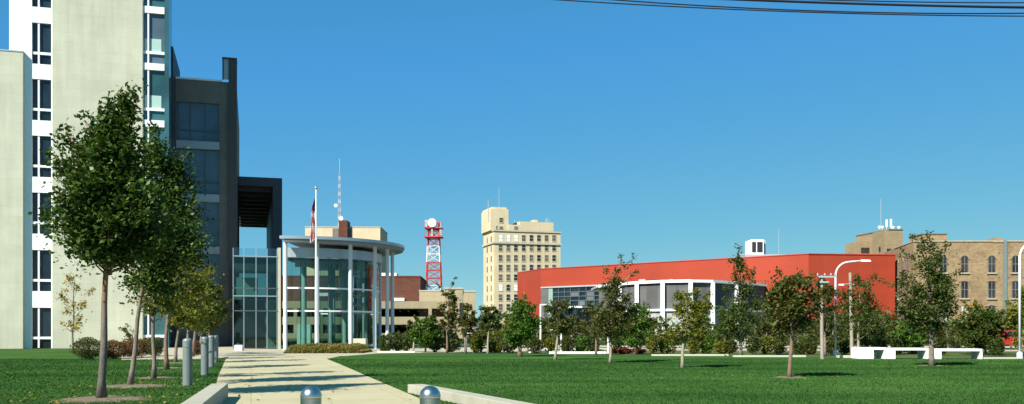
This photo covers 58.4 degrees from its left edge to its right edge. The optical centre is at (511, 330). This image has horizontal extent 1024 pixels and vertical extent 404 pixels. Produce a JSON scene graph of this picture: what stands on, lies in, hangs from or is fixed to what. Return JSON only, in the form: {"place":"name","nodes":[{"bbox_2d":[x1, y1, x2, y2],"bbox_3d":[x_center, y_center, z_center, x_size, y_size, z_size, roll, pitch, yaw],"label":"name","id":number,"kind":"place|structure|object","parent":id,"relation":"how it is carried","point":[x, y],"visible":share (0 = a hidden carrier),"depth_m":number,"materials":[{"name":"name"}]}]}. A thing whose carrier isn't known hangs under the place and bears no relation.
{"place":"outdoors","nodes":[
{"label":"outdoors","id":0,"kind":"place"},
{"bbox_2d":[0,349,224,403],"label":"lawn","id":1,"kind":"structure","parent":0,"point":[46,354],"depth_m":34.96,"materials":[{"name":"green plant"}]},
{"bbox_2d":[55,273,95,352],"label":"young tree","id":2,"kind":"object","parent":1,"relation":"on","point":[74,305],"visible":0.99,"depth_m":58.02,"materials":[{"name":"green plant"}]},
{"bbox_2d":[69,337,107,358],"bbox_3d":[-20.736,0.830,44.874,1.893,1.167,1.748,0,0,43],"label":"hedge shrub","id":3,"kind":"object","parent":1,"relation":"on","point":[82,343],"visible":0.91,"depth_m":44.49,"materials":[{"name":"green plant"}]},
{"bbox_2d":[53,395,150,402],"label":"mulch","id":4,"kind":"object","parent":1,"relation":"on","point":[91,399],"visible":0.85,"depth_m":18.46,"materials":[{"name":"brown soil"}]},
{"bbox_2d":[28,77,196,397],"bbox_3d":[-8.174,-1.897,19.291,3.194,6.610,4.041,0,0,0],"label":"street tree","id":5,"kind":"object","parent":4,"relation":"on","point":[105,185],"visible":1,"depth_m":18.37,"materials":[{"name":"green plant"}]},
{"bbox_2d":[107,340,129,358],"bbox_3d":[-19.843,0.918,45.833,1.280,0.996,2.207,0,0,0],"label":"hedge shrub","id":6,"kind":"object","parent":1,"relation":"on","point":[114,347],"visible":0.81,"depth_m":45.56,"materials":[{"name":"brown plant"}]},
{"bbox_2d":[92,384,170,388],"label":"mulch","id":7,"kind":"object","parent":1,"relation":"on","point":[134,385],"visible":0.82,"depth_m":22.91,"materials":[{"name":"brown soil"}]},
{"bbox_2d":[113,119,218,384],"bbox_3d":[-8.713,-1.962,23.308,2.903,6.747,2.980,0,0,41],"label":"street tree","id":8,"kind":"object","parent":7,"relation":"on","point":[155,279],"visible":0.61,"depth_m":23.13,"materials":[{"name":"green plant"}]},
{"bbox_2d":[135,377,180,378],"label":"mulch","id":9,"kind":"object","parent":1,"relation":"on","point":[157,377],"visible":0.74,"depth_m":26.86,"materials":[{"name":"brown soil"}]},
{"bbox_2d":[115,189,201,378],"bbox_3d":[-10.332,-1.535,26.639,2.328,5.877,2.421,0,0,-29],"label":"street tree","id":10,"kind":"object","parent":9,"relation":"on","point":[153,310],"visible":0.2,"depth_m":26.42,"materials":[{"name":"green plant"}]},
{"bbox_2d":[134,257,208,369],"bbox_3d":[-12.500,-1.419,33.023,2.707,5.652,2.656,0,0,38],"label":"street tree","id":11,"kind":"object","parent":1,"relation":"on","point":[200,284],"visible":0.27,"depth_m":32.99,"materials":[{"name":"green plant"}]},
{"bbox_2d":[182,338,192,385],"bbox_3d":[-8.263,0.795,23.333,0.245,1.211,0.245,0,0,0],"label":"light bollard","id":12,"kind":"object","parent":1,"relation":"on","point":[187,344],"visible":0.98,"depth_m":23.24,"materials":[{"name":"grey metal"}]},
{"bbox_2d":[181,383,227,403],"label":"wall","id":13,"kind":"structure","parent":1,"relation":"on","point":[216,393],"depth_m":16.34,"materials":[{"name":"concrete"}]},
{"bbox_2d":[201,337,208,374],"bbox_3d":[-9.732,0.792,29.024,0.245,1.215,0.245,0,0,0],"label":"light bollard","id":14,"kind":"object","parent":1,"relation":"on","point":[204,355],"visible":0.96,"depth_m":28.93,"materials":[{"name":"grey metal"}]},
{"bbox_2d":[208,335,214,366],"bbox_3d":[-11.573,0.787,35.259,0.245,1.227,0.245,0,0,0],"label":"light bollard","id":15,"kind":"object","parent":1,"relation":"on","point":[211,344],"visible":0.83,"depth_m":35.17,"materials":[{"name":"grey metal"}]},
{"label":"mulch","id":16,"kind":"structure","parent":1,"relation":"on","visible":0},
{"bbox_2d":[164,247,223,361],"bbox_3d":[-13.934,-1.364,39.772,2.836,5.534,2.259,0,0,0],"label":"street tree","id":17,"kind":"object","parent":16,"relation":"on","point":[187,321],"visible":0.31,"depth_m":39.61,"materials":[{"name":"green plant"}]},
{"bbox_2d":[217,355,419,403],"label":"path","id":18,"kind":"structure","parent":0,"point":[298,374],"depth_m":24.74,"materials":[{"name":"concrete"}]},
{"bbox_2d":[300,386,321,403],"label":"steel bollard","id":19,"kind":"object","parent":18,"relation":"on","point":[310,394],"visible":1,"depth_m":8.92,"materials":[{"name":"silver metal"}]},
{"bbox_2d":[420,386,440,403],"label":"steel bollard","id":20,"kind":"object","parent":18,"relation":"on","point":[430,395],"visible":1,"depth_m":8.92,"materials":[{"name":"silver metal"}]},
{"bbox_2d":[6,361,999,403],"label":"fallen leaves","id":21,"kind":"object","parent":18,"relation":"on","point":[250,392],"visible":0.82,"depth_m":20.43,"materials":[{"name":"brown plant"}]},
{"bbox_2d":[96,346,571,359],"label":"plaza","id":22,"kind":"structure","parent":0,"point":[226,351],"depth_m":58.80,"materials":[{"name":"concrete"}]},
{"bbox_2d":[122,337,149,356],"bbox_3d":[-19.591,0.866,47.665,1.207,1.089,2.137,0,0,0],"label":"hedge shrub","id":23,"kind":"object","parent":22,"relation":"on","point":[142,351],"visible":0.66,"depth_m":47.40,"materials":[{"name":"brown plant"}]},
{"bbox_2d":[142,337,163,355],"bbox_3d":[-19.850,0.860,50.715,1.005,1.097,2.028,0,0,0],"label":"hedge shrub","id":24,"kind":"object","parent":22,"relation":"on","point":[159,343],"visible":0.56,"depth_m":50.54,"materials":[{"name":"green plant"}]},
{"bbox_2d":[174,260,217,337],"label":"street tree","id":25,"kind":"object","parent":22,"relation":"on","point":[200,322],"visible":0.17,"depth_m":44.84,"materials":[{"name":"green plant"}]},
{"bbox_2d":[192,269,226,356],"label":"street tree","id":26,"kind":"object","parent":22,"relation":"on","point":[218,290],"visible":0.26,"depth_m":49.50,"materials":[{"name":"green plant"}]},
{"bbox_2d":[198,285,230,354],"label":"street tree","id":27,"kind":"object","parent":22,"relation":"on","point":[210,328],"visible":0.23,"depth_m":53.41,"materials":[{"name":"green plant"}]},
{"bbox_2d":[315,187,317,342],"bbox_3d":[-13.685,-4.342,64.000,0.220,11.484,0.220,0,0,0],"label":"flagpole","id":28,"kind":"object","parent":22,"relation":"on","point":[316,264],"visible":0.94,"depth_m":63.94,"materials":[{"name":"white metal"}]},
{"bbox_2d":[233,235,404,349],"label":"glass rotunda","id":29,"kind":"structure","parent":22,"relation":"on","point":[349,293],"depth_m":69.79,"materials":[{"name":"glass"}]},
{"bbox_2d":[283,342,372,353],"bbox_3d":[-11.676,1.088,58.800,4.832,0.735,5.467,0,0,0],"label":"grass hedge","id":30,"kind":"object","parent":22,"relation":"on","point":[330,347],"depth_m":56.90,"materials":[{"name":"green plant"}]},
{"bbox_2d":[378,334,392,350],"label":"shrub","id":31,"kind":"object","parent":22,"relation":"on","point":[384,343],"visible":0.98,"depth_m":59.96,"materials":[{"name":"green plant"}]},
{"bbox_2d":[407,314,439,352],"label":"lawn tree","id":32,"kind":"object","parent":22,"relation":"on","point":[423,338],"visible":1,"depth_m":58.38,"materials":[{"name":"green plant"}]},
{"bbox_2d":[460,317,489,346],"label":"background tree","id":33,"kind":"object","parent":22,"relation":"on","point":[478,330],"visible":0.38,"depth_m":69.81,"materials":[{"name":"green plant"}]},
{"bbox_2d":[481,317,514,345],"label":"background tree","id":34,"kind":"object","parent":22,"relation":"on","point":[505,321],"visible":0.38,"depth_m":71.80,"materials":[{"name":"green plant"}]},
{"bbox_2d":[305,220,387,272],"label":"beige block","id":35,"kind":"structure","parent":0,"point":[344,228],"depth_m":209.97,"materials":[{"name":"concrete"}]},
{"bbox_2d":[445,287,463,338],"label":"stair tower","id":36,"kind":"structure","parent":0,"point":[459,292],"depth_m":120.02,"materials":[{"name":"beige concrete"}]},
{"bbox_2d":[0,0,1023,327],"label":"sky","id":37,"kind":"structure","parent":0,"point":[653,133],"materials":[{"name":"blue"}]},
{"bbox_2d":[481,199,561,328],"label":"office tower","id":38,"kind":"structure","parent":0,"point":[510,251],"depth_m":343.38,"materials":[{"name":"stone"}]},
{"bbox_2d":[32,339,1023,359],"bbox_3d":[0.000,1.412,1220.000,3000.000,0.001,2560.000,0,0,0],"label":"ground","id":39,"kind":"structure","parent":0,"point":[957,355],"depth_m":57.01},
{"bbox_2d":[0,0,281,348],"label":"courthouse","id":40,"kind":"structure","parent":39,"relation":"on","point":[61,61],"depth_m":73.43,"materials":[{"name":"beige concrete"}]},
{"bbox_2d":[32,23,50,64],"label":"window","id":41,"kind":"structure","parent":40,"relation":"in","point":[41,33],"depth_m":72.88,"materials":[{"name":"blue glass"}]},
{"bbox_2d":[32,79,50,120],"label":"window","id":42,"kind":"structure","parent":40,"relation":"in","point":[41,89],"depth_m":72.90,"materials":[{"name":"blue glass"}]},
{"bbox_2d":[32,136,50,176],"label":"window","id":43,"kind":"structure","parent":40,"relation":"in","point":[38,170],"depth_m":72.82,"materials":[{"name":"blue glass"}]},
{"bbox_2d":[32,193,50,233],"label":"window","id":44,"kind":"structure","parent":40,"relation":"in","point":[38,199],"depth_m":72.81,"materials":[{"name":"blue glass"}]},
{"bbox_2d":[32,250,50,290],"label":"window","id":45,"kind":"structure","parent":40,"relation":"in","point":[41,259],"depth_m":72.88,"materials":[{"name":"blue glass"}]},
{"bbox_2d":[32,308,50,347],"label":"window","id":46,"kind":"structure","parent":40,"relation":"in","point":[41,317],"depth_m":72.90,"materials":[{"name":"blue glass"}]},
{"bbox_2d":[143,13,163,63],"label":"window","id":47,"kind":"structure","parent":40,"relation":"in","point":[153,52],"depth_m":74.99,"materials":[{"name":"blue glass"}]},
{"bbox_2d":[143,70,163,120],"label":"window","id":48,"kind":"structure","parent":40,"relation":"in","point":[153,108],"depth_m":75.01,"materials":[{"name":"teal glass"}]},
{"bbox_2d":[143,302,163,346],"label":"window","id":49,"kind":"structure","parent":40,"relation":"in","point":[159,330],"depth_m":74.98,"materials":[{"name":"teal glass"}]},
{"bbox_2d":[176,102,218,141],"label":"window","id":50,"kind":"structure","parent":40,"relation":"in","point":[194,121],"depth_m":81.54,"materials":[{"name":"blue glass"}]},
{"bbox_2d":[176,149,218,194],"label":"window","id":51,"kind":"structure","parent":40,"relation":"in","point":[207,162],"depth_m":81.68,"materials":[{"name":"blue glass"}]},
{"bbox_2d":[176,321,218,345],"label":"window","id":52,"kind":"structure","parent":40,"relation":"in","point":[182,335],"depth_m":81.30,"materials":[{"name":"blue glass"}]},
{"bbox_2d":[179,201,218,246],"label":"window","id":53,"kind":"structure","parent":40,"relation":"in","point":[213,207],"depth_m":81.84,"materials":[{"name":"blue glass"}]},
{"bbox_2d":[180,255,218,298],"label":"window","id":54,"kind":"structure","parent":40,"relation":"in","point":[215,258],"depth_m":81.94,"materials":[{"name":"blue glass"}]},
{"bbox_2d":[282,273,424,300],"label":"brick office","id":55,"kind":"structure","parent":39,"relation":"on","point":[407,288],"depth_m":185.04,"materials":[{"name":"brown brick"}]},
{"bbox_2d":[424,218,442,289],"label":"communications tower","id":56,"kind":"structure","parent":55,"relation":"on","point":[430,225],"depth_m":198.61,"materials":[{"name":"red metal"}]},
{"bbox_2d":[282,301,444,338],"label":"parking garage","id":57,"kind":"structure","parent":39,"relation":"on","point":[405,312],"depth_m":165.74,"materials":[{"name":"concrete"}]},
{"bbox_2d":[419,290,444,325],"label":"cream building","id":58,"kind":"structure","parent":39,"relation":"on","point":[429,295],"depth_m":173.74,"materials":[{"name":"concrete"}]},
{"bbox_2d":[463,290,475,337],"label":"cream annex","id":59,"kind":"object","parent":39,"relation":"on","point":[468,296],"visible":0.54,"depth_m":153.13,"materials":[{"name":"concrete"}]},
{"bbox_2d":[524,335,543,352],"bbox_3d":[1.363,0.832,57.123,1.155,1.167,0.979,0,0,-35],"label":"shrub","id":60,"kind":"object","parent":39,"relation":"on","point":[536,346],"visible":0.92,"depth_m":56.94,"materials":[{"name":"green plant"}]},
{"bbox_2d":[560,335,574,351],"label":"shrub","id":61,"kind":"object","parent":39,"relation":"on","point":[565,340],"visible":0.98,"depth_m":56.86,"materials":[{"name":"green plant"}]},
{"bbox_2d":[559,317,592,350],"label":"background tree","id":62,"kind":"object","parent":39,"relation":"on","point":[575,330],"visible":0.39,"depth_m":64.19,"materials":[{"name":"green plant"}]},
{"bbox_2d":[575,335,591,351],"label":"shrub","id":63,"kind":"object","parent":39,"relation":"on","point":[578,342],"visible":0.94,"depth_m":57.73,"materials":[{"name":"green plant"}]},
{"bbox_2d":[619,301,657,354],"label":"lawn tree","id":64,"kind":"object","parent":39,"relation":"on","point":[637,340],"visible":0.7,"depth_m":53.92,"materials":[{"name":"green plant"}]},
{"bbox_2d":[645,334,661,353],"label":"shrub","id":65,"kind":"object","parent":39,"relation":"on","point":[652,346],"visible":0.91,"depth_m":56.95,"materials":[{"name":"green plant"}]},
{"bbox_2d":[657,338,676,353],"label":"shrub","id":66,"kind":"object","parent":39,"relation":"on","point":[661,344],"visible":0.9,"depth_m":55.23,"materials":[{"name":"green plant"}]},
{"bbox_2d":[591,279,766,339],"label":"panelled hall","id":67,"kind":"structure","parent":39,"relation":"on","point":[657,295],"depth_m":113.78,"materials":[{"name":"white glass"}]},
{"bbox_2d":[401,304,1022,344],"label":"distant trees","id":68,"kind":"object","parent":39,"relation":"on","point":[659,331],"visible":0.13,"depth_m":95.53,"materials":[{"name":"green plant"}]},
{"bbox_2d":[743,335,762,353],"bbox_3d":[14.546,0.848,55.155,1.132,1.180,0.931,0,0,32],"label":"shrub","id":69,"kind":"object","parent":39,"relation":"on","point":[755,347],"visible":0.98,"depth_m":54.96,"materials":[{"name":"green plant"}]},
{"bbox_2d":[758,333,773,353],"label":"shrub","id":70,"kind":"object","parent":39,"relation":"on","point":[766,349],"visible":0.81,"depth_m":55.52,"materials":[{"name":"green plant"}]},
{"bbox_2d":[752,316,780,344],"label":"lawn tree","id":71,"kind":"object","parent":39,"relation":"on","point":[762,329],"visible":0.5,"depth_m":56.54,"materials":[{"name":"green plant"}]},
{"bbox_2d":[772,335,787,353],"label":"shrub","id":72,"kind":"object","parent":39,"relation":"on","point":[779,348],"visible":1,"depth_m":54.68,"materials":[{"name":"green plant"}]},
{"bbox_2d":[775,317,818,342],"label":"background tree","id":73,"kind":"object","parent":39,"relation":"on","point":[798,337],"visible":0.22,"depth_m":67.35,"materials":[{"name":"green plant"}]},
{"bbox_2d":[808,278,836,355],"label":"lawn tree","id":74,"kind":"object","parent":39,"relation":"on","point":[828,316],"visible":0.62,"depth_m":50.50,"materials":[{"name":"green plant"}]},
{"bbox_2d":[838,273,856,354],"bbox_3d":[18.531,-0.908,50.597,1.032,4.621,0.198,0,0,-9],"label":"utility pole","id":75,"kind":"object","parent":39,"relation":"on","point":[851,324],"visible":0.85,"depth_m":50.57,"materials":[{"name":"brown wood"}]},
{"bbox_2d":[833,260,870,355],"bbox_3d":[19.188,-1.308,51.739,2.103,5.416,0.280,0,0,0],"label":"street lamp","id":76,"kind":"object","parent":39,"relation":"on","point":[835,352],"visible":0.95,"depth_m":51.69,"materials":[{"name":"metal"}]},
{"bbox_2d":[831,273,894,346],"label":"lawn tree","id":77,"kind":"object","parent":39,"relation":"on","point":[862,307],"visible":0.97,"depth_m":50.58,"materials":[{"name":"green plant"}]},
{"bbox_2d":[863,311,893,346],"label":"background tree","id":78,"kind":"object","parent":39,"relation":"on","point":[887,321],"visible":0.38,"depth_m":63.99,"materials":[{"name":"green plant"}]},
{"bbox_2d":[887,319,926,353],"bbox_3d":[23.950,0.308,55.188,2.434,2.262,2.594,0,0,0],"label":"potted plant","id":79,"kind":"object","parent":39,"relation":"on","point":[910,340],"visible":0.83,"depth_m":54.98,"materials":[{"name":"green plant"}]},
{"bbox_2d":[926,322,968,348],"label":"background tree","id":80,"kind":"object","parent":39,"relation":"on","point":[955,345],"visible":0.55,"depth_m":66.07,"materials":[{"name":"green plant"}]},
{"bbox_2d":[883,233,1023,331],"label":"brick warehouse","id":81,"kind":"structure","parent":39,"relation":"on","point":[988,277],"depth_m":114.84,"materials":[{"name":"brick"}]},
{"bbox_2d":[947,303,1015,354],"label":"lawn tree","id":82,"kind":"object","parent":39,"relation":"on","point":[978,337],"visible":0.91,"depth_m":53.79,"materials":[{"name":"green plant"}]},
{"bbox_2d":[988,337,1004,355],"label":"shrub","id":83,"kind":"object","parent":39,"relation":"on","point":[995,343],"visible":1,"depth_m":51.38,"materials":[{"name":"green plant"}]},
{"bbox_2d":[1002,285,1023,355],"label":"lawn tree","id":84,"kind":"object","parent":39,"relation":"on","point":[1012,310],"visible":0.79,"depth_m":50.80,"materials":[{"name":"green plant"}]},
{"bbox_2d":[1016,246,1023,358],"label":"street lamp","id":85,"kind":"object","parent":39,"relation":"on","point":[1019,353],"visible":0.96,"depth_m":45.72,"materials":[{"name":"metal"}]},
{"bbox_2d":[328,353,1023,403],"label":"lawn","id":86,"kind":"structure","parent":0,"point":[455,356],"depth_m":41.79,"materials":[{"name":"green plant"}]},
{"bbox_2d":[435,277,461,352],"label":"lawn tree","id":87,"kind":"object","parent":86,"relation":"on","point":[451,314],"visible":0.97,"depth_m":57.97,"materials":[{"name":"green plant"}]},
{"bbox_2d":[459,303,477,352],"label":"lawn tree","id":88,"kind":"object","parent":86,"relation":"on","point":[467,323],"visible":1,"depth_m":56.58,"materials":[{"name":"green plant"}]},
{"bbox_2d":[408,384,533,403],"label":"wall","id":89,"kind":"structure","parent":86,"relation":"on","point":[455,396],"depth_m":17.37,"materials":[{"name":"concrete"}]},
{"bbox_2d":[477,304,501,353],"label":"lawn tree","id":90,"kind":"object","parent":86,"relation":"on","point":[487,316],"visible":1,"depth_m":55.81,"materials":[{"name":"green plant"}]},
{"bbox_2d":[499,292,541,355],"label":"lawn tree","id":91,"kind":"object","parent":86,"relation":"on","point":[524,328],"visible":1,"depth_m":49.86,"materials":[{"name":"green plant"}]},
{"bbox_2d":[540,297,577,359],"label":"lawn tree","id":92,"kind":"object","parent":86,"relation":"on","point":[561,326],"visible":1,"depth_m":43.99,"materials":[{"name":"green plant"}]},
{"bbox_2d":[578,301,604,354],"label":"lawn tree","id":93,"kind":"object","parent":86,"relation":"on","point":[588,312],"visible":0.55,"depth_m":52.84,"materials":[{"name":"green plant"}]},
{"bbox_2d":[586,252,640,362],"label":"lawn tree","id":94,"kind":"object","parent":86,"relation":"on","point":[611,323],"visible":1,"depth_m":39.83,"materials":[{"name":"green plant"}]},
{"bbox_2d":[661,286,714,367],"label":"lawn tree","id":95,"kind":"object","parent":86,"relation":"on","point":[691,321],"visible":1,"depth_m":34.31,"materials":[{"name":"green plant"}]},
{"bbox_2d":[710,243,767,354],"bbox_3d":[12.434,-1.691,49.723,3.208,6.202,2.908,0,0,-30],"label":"lawn tree","id":96,"kind":"object","parent":86,"relation":"on","point":[742,306],"visible":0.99,"depth_m":49.41,"materials":[{"name":"green plant"}]},
{"bbox_2d":[774,376,806,378],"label":"mulch","id":97,"kind":"object","parent":86,"relation":"on","point":[798,377],"visible":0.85,"depth_m":27.13,"materials":[{"name":"brown soil"}]},
{"bbox_2d":[759,265,834,376],"bbox_3d":[8.466,-0.266,27.188,2.193,3.342,2.098,0,0,0],"label":"lawn tree","id":98,"kind":"object","parent":97,"relation":"on","point":[786,296],"visible":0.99,"depth_m":26.98,"materials":[{"name":"green plant"}]},
{"bbox_2d":[817,273,835,358],"bbox_3d":[15.379,-0.710,44.878,0.945,4.222,0.225,0,0,0],"label":"utility pole","id":99,"kind":"object","parent":86,"relation":"on","point":[822,330],"visible":0.91,"depth_m":44.84,"materials":[{"name":"brown wood"}]},
{"bbox_2d":[851,347,886,358],"bbox_3d":[18.032,1.117,46.322,1.360,0.565,1.105,0,0,0],"label":"frame bench","id":100,"kind":"object","parent":86,"relation":"on","point":[864,352],"visible":0.98,"depth_m":45.77,"materials":[{"name":"white paint"}]},
{"bbox_2d":[886,348,927,358],"bbox_3d":[19.762,1.131,46.237,2.046,0.538,0.935,0,0,0],"label":"frame bench","id":101,"kind":"object","parent":86,"relation":"on","point":[922,353],"visible":0.83,"depth_m":45.77,"materials":[{"name":"white paint"}]},
{"bbox_2d":[928,349,982,358],"bbox_3d":[22.067,1.147,45.801,2.427,0.507,0.935,0,0,0],"label":"frame bench","id":102,"kind":"object","parent":86,"relation":"on","point":[976,353],"visible":0.64,"depth_m":45.33,"materials":[{"name":"white paint"}]},
{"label":"mulch","id":103,"kind":"structure","parent":86,"relation":"on","visible":0},
{"bbox_2d":[892,230,964,365],"bbox_3d":[16.394,-1.274,36.156,2.527,5.360,2.727,0,0,-45],"label":"lawn tree","id":104,"kind":"object","parent":103,"relation":"on","point":[929,312],"visible":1,"depth_m":35.85,"materials":[{"name":"green plant"}]},
{"bbox_2d":[517,253,895,339],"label":"red building","id":105,"kind":"structure","parent":0,"point":[576,284],"depth_m":130.05,"materials":[{"name":"paint"}]},
{"bbox_2d":[745,239,765,253],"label":"cooling unit","id":106,"kind":"object","parent":105,"relation":"on","point":[755,246],"visible":0.82,"depth_m":130.00,"materials":[{"name":"white paint"}]},
{"bbox_2d":[560,0,1023,16],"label":"overhead cable","id":107,"kind":"object","parent":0,"point":[799,11],"visible":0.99,"depth_m":15.49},
{"bbox_2d":[615,0,1023,13],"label":"overhead cable","id":108,"kind":"object","parent":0,"point":[811,10],"visible":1,"depth_m":14.59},
{"bbox_2d":[845,219,903,253],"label":"tan block","id":109,"kind":"structure","parent":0,"point":[882,241],"depth_m":178.91,"materials":[{"name":"brick"}]},
{"bbox_2d":[739,0,1023,7],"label":"overhead cable","id":110,"kind":"object","parent":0,"point":[891,4],"visible":1,"depth_m":13.99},
{"bbox_2d":[823,0,1023,2],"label":"overhead cable","id":111,"kind":"object","parent":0,"point":[920,1],"visible":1,"depth_m":13.59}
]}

